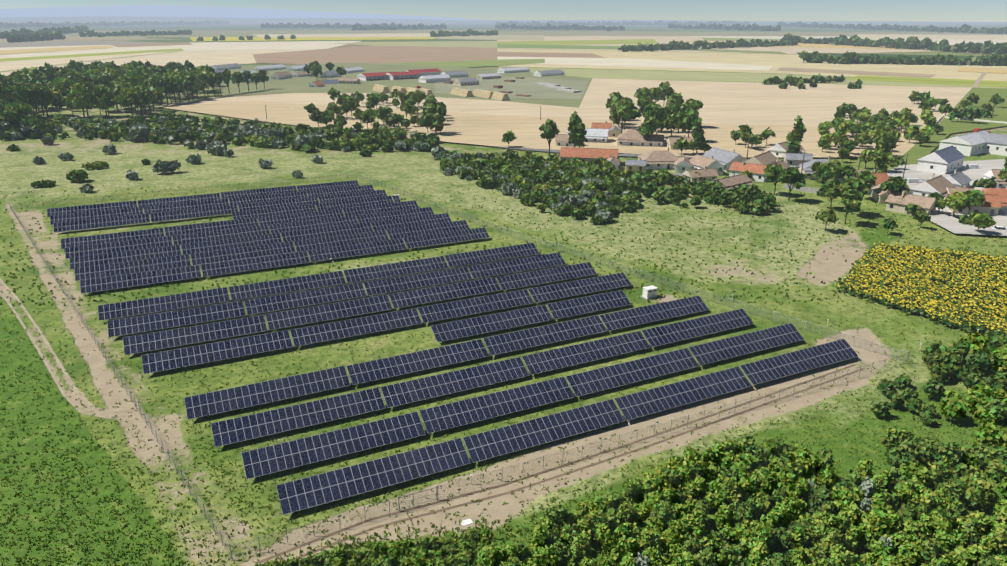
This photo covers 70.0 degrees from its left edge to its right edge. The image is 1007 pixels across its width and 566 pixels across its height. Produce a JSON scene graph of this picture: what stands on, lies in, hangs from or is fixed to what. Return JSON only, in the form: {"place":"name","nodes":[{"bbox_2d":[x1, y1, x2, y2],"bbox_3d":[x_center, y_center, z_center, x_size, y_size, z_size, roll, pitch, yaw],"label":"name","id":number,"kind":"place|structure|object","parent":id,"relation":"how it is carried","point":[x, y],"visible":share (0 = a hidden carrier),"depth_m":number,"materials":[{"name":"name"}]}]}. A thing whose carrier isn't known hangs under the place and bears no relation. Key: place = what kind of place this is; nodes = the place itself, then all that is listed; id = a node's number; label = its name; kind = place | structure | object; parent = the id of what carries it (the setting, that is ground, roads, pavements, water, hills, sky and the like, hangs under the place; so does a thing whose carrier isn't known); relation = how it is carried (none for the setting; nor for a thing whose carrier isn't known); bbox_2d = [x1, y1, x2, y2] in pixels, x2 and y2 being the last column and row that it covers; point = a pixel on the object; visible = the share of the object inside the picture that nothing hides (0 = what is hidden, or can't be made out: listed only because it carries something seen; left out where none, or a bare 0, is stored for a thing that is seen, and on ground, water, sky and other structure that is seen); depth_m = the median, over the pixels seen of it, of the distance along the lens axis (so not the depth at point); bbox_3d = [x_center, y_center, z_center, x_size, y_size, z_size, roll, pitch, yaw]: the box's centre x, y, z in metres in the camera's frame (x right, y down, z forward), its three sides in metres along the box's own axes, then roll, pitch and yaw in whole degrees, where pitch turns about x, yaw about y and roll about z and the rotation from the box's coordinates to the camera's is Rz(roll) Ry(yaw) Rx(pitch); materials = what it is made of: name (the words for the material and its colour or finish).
{"place":"outdoors","nodes":[
{"label":"outdoors","id":0,"kind":"place"},
{"bbox_2d":[0,5,480,19],"bbox_3d":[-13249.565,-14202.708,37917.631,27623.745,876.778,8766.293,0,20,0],"label":"distant hills","id":1,"kind":"structure","parent":0,"point":[168,11],"depth_m":38893.15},
{"bbox_2d":[0,85,1006,565],"bbox_3d":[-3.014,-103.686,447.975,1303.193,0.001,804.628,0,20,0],"label":"field ground","id":2,"kind":"structure","parent":0,"point":[394,169],"depth_m":126.21,"materials":[{"name":"green plant"}]},
{"bbox_2d":[0,292,138,418],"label":"track rut","id":3,"kind":"structure","parent":2,"relation":"on","point":[78,409],"depth_m":121.77,"materials":[{"name":"beige soil"}]},
{"bbox_2d":[0,278,138,412],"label":"track rut","id":4,"kind":"structure","parent":2,"relation":"on","point":[53,353],"depth_m":126.08,"materials":[{"name":"beige soil"}]},
{"bbox_2d":[0,60,268,127],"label":"trees","id":5,"kind":"object","parent":2,"relation":"on","point":[74,83],"depth_m":501.19,"materials":[{"name":"green plant"}]},
{"bbox_2d":[0,319,522,565],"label":"tall weeds","id":6,"kind":"object","parent":2,"relation":"on","point":[309,556],"visible":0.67,"depth_m":83.01,"materials":[{"name":"green plant"}]},
{"bbox_2d":[47,180,857,515],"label":"solar panels","id":7,"kind":"object","parent":2,"relation":"on","point":[335,232],"visible":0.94,"depth_m":135.99,"materials":[{"name":"blue glass"}]},
{"bbox_2d":[9,172,909,560],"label":"perimeter fence","id":8,"kind":"object","parent":2,"relation":"on","point":[413,504],"visible":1,"depth_m":113.93,"materials":[{"name":"silver metal"}]},
{"bbox_2d":[460,519,472,525],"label":"debris sheet","id":9,"kind":"object","parent":2,"relation":"on","point":[466,522],"visible":0.86,"depth_m":85.06,"materials":[{"name":"white paint"}]},
{"bbox_2d":[0,87,939,223],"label":"hedge scrub","id":10,"kind":"object","parent":2,"relation":"on","point":[527,175],"depth_m":306.15,"materials":[{"name":"green plant"}]},
{"bbox_2d":[0,297,1006,565],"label":"meadow tussocks","id":11,"kind":"object","parent":2,"relation":"on","point":[132,549],"visible":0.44,"depth_m":94.63,"materials":[{"name":"green plant"}]},
{"bbox_2d":[0,183,1006,305],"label":"meadow tussocks","id":12,"kind":"object","parent":2,"relation":"on","point":[446,301],"visible":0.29,"depth_m":180.69,"materials":[{"name":"green plant"}]},
{"bbox_2d":[257,364,854,563],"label":"rut strip","id":13,"kind":"object","parent":2,"relation":"on","point":[346,528],"visible":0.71,"depth_m":93.10,"materials":[{"name":"beige soil"}]},
{"bbox_2d":[285,368,864,562],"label":"rut strip","id":14,"kind":"object","parent":2,"relation":"on","point":[394,522],"visible":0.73,"depth_m":94.23,"materials":[{"name":"beige soil"}]},
{"bbox_2d":[265,104,994,178],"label":"utility poles","id":15,"kind":"object","parent":2,"relation":"on","point":[748,142],"visible":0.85,"depth_m":291.03,"materials":[{"name":"brown wood"}]},
{"bbox_2d":[257,331,1006,565],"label":"edge bushes","id":16,"kind":"object","parent":2,"relation":"on","point":[986,399],"depth_m":95.05,"materials":[{"name":"green plant"}]},
{"bbox_2d":[640,285,658,299],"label":"transformer station","id":17,"kind":"object","parent":2,"relation":"on","point":[649,292],"visible":0.98,"depth_m":153.76,"materials":[{"name":"white paint"}]},
{"bbox_2d":[303,60,1006,234],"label":"village trees","id":18,"kind":"object","parent":2,"relation":"on","point":[851,191],"depth_m":328.43,"materials":[{"name":"green plant"}]},
{"bbox_2d":[470,294,978,483],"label":"marker posts","id":19,"kind":"object","parent":2,"relation":"on","point":[732,297],"visible":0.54,"depth_m":129.48,"materials":[{"name":"white paint"}]},
{"bbox_2d":[477,434,1006,565],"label":"forest","id":20,"kind":"object","parent":2,"relation":"on","point":[818,526],"depth_m":80.30,"materials":[{"name":"green plant"}]},
{"bbox_2d":[906,178,920,182],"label":"white van","id":21,"kind":"object","parent":2,"relation":"on","point":[913,180],"visible":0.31,"depth_m":260.20,"materials":[{"name":"white paint"}]},
{"bbox_2d":[966,164,978,168],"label":"white van","id":22,"kind":"object","parent":2,"relation":"on","point":[972,166],"visible":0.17,"depth_m":285.77,"materials":[{"name":"white paint"}]},
{"bbox_2d":[992,226,1006,229],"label":"white car","id":23,"kind":"object","parent":2,"relation":"on","point":[999,228],"visible":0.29,"depth_m":202.03,"materials":[{"name":"white paint"}]},
{"bbox_2d":[0,16,1006,22],"bbox_3d":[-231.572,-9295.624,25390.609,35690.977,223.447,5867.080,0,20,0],"label":"distant ridge","id":24,"kind":"structure","parent":0,"point":[107,19],"depth_m":26585.24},
{"bbox_2d":[0,0,1006,21],"label":"sky","id":25,"kind":"structure","parent":0,"point":[699,10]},
{"bbox_2d":[16,23,1006,68],"bbox_3d":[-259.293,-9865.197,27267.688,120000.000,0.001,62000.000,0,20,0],"label":"ground","id":26,"kind":"structure","parent":0,"point":[188,39],"depth_m":2222.88,"materials":[{"name":"beige soil"}]},
{"bbox_2d":[0,24,1006,235],"bbox_3d":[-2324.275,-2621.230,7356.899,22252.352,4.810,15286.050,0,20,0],"label":"farm fields","id":27,"kind":"structure","parent":26,"relation":"on","point":[749,99],"depth_m":766.31,"materials":[{"name":"beige soil"}]},
{"bbox_2d":[1,51,177,71],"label":"verge","id":28,"kind":"structure","parent":27,"relation":"on","point":[84,61],"depth_m":1060.07,"materials":[{"name":"green plant"}]},
{"bbox_2d":[155,95,245,105],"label":"farm lane","id":29,"kind":"structure","parent":27,"relation":"on","point":[195,100],"depth_m":532.56,"materials":[{"name":"beige soil"}]},
{"bbox_2d":[321,77,581,100],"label":"straw ricks","id":30,"kind":"object","parent":27,"relation":"on","point":[501,96],"visible":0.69,"depth_m":577.26,"materials":[{"name":"plant"}]},
{"bbox_2d":[0,20,1006,84],"bbox_3d":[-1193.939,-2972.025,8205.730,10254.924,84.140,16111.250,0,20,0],"label":"distant tree line","id":31,"kind":"object","parent":27,"relation":"on","point":[997,49],"depth_m":2427.15,"materials":[{"name":"green plant"}]},
{"bbox_2d":[211,63,1006,214],"bbox_3d":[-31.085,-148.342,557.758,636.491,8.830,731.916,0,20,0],"label":"buildings","id":32,"kind":"structure","parent":27,"relation":"on","point":[949,155],"depth_m":287.82,"materials":[{"name":"white paint"}]},
{"bbox_2d":[544,49,759,53],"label":"verge","id":33,"kind":"structure","parent":27,"relation":"on","point":[655,51],"depth_m":1391.66,"materials":[{"name":"green plant"}]},
{"bbox_2d":[527,67,996,83],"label":"utility poles","id":34,"kind":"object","parent":27,"relation":"on","point":[776,73],"visible":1,"depth_m":807.55,"materials":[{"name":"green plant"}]},
{"bbox_2d":[636,79,967,87],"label":"verge","id":35,"kind":"structure","parent":27,"relation":"on","point":[786,82],"depth_m":694.97,"materials":[{"name":"green plant"}]},
{"bbox_2d":[928,72,985,154],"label":"field lane","id":36,"kind":"structure","parent":27,"relation":"on","point":[977,81],"depth_m":711.51,"materials":[{"name":"beige soil"}]},
{"bbox_2d":[358,134,872,172],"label":"village road","id":37,"kind":"structure","parent":0,"point":[558,151],"depth_m":326.88,"materials":[{"name":"grey asphalt"}]},
{"bbox_2d":[835,242,1006,334],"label":"sunflower field","id":38,"kind":"structure","parent":0,"point":[987,271],"depth_m":158.77,"materials":[{"name":"yellow plant"}]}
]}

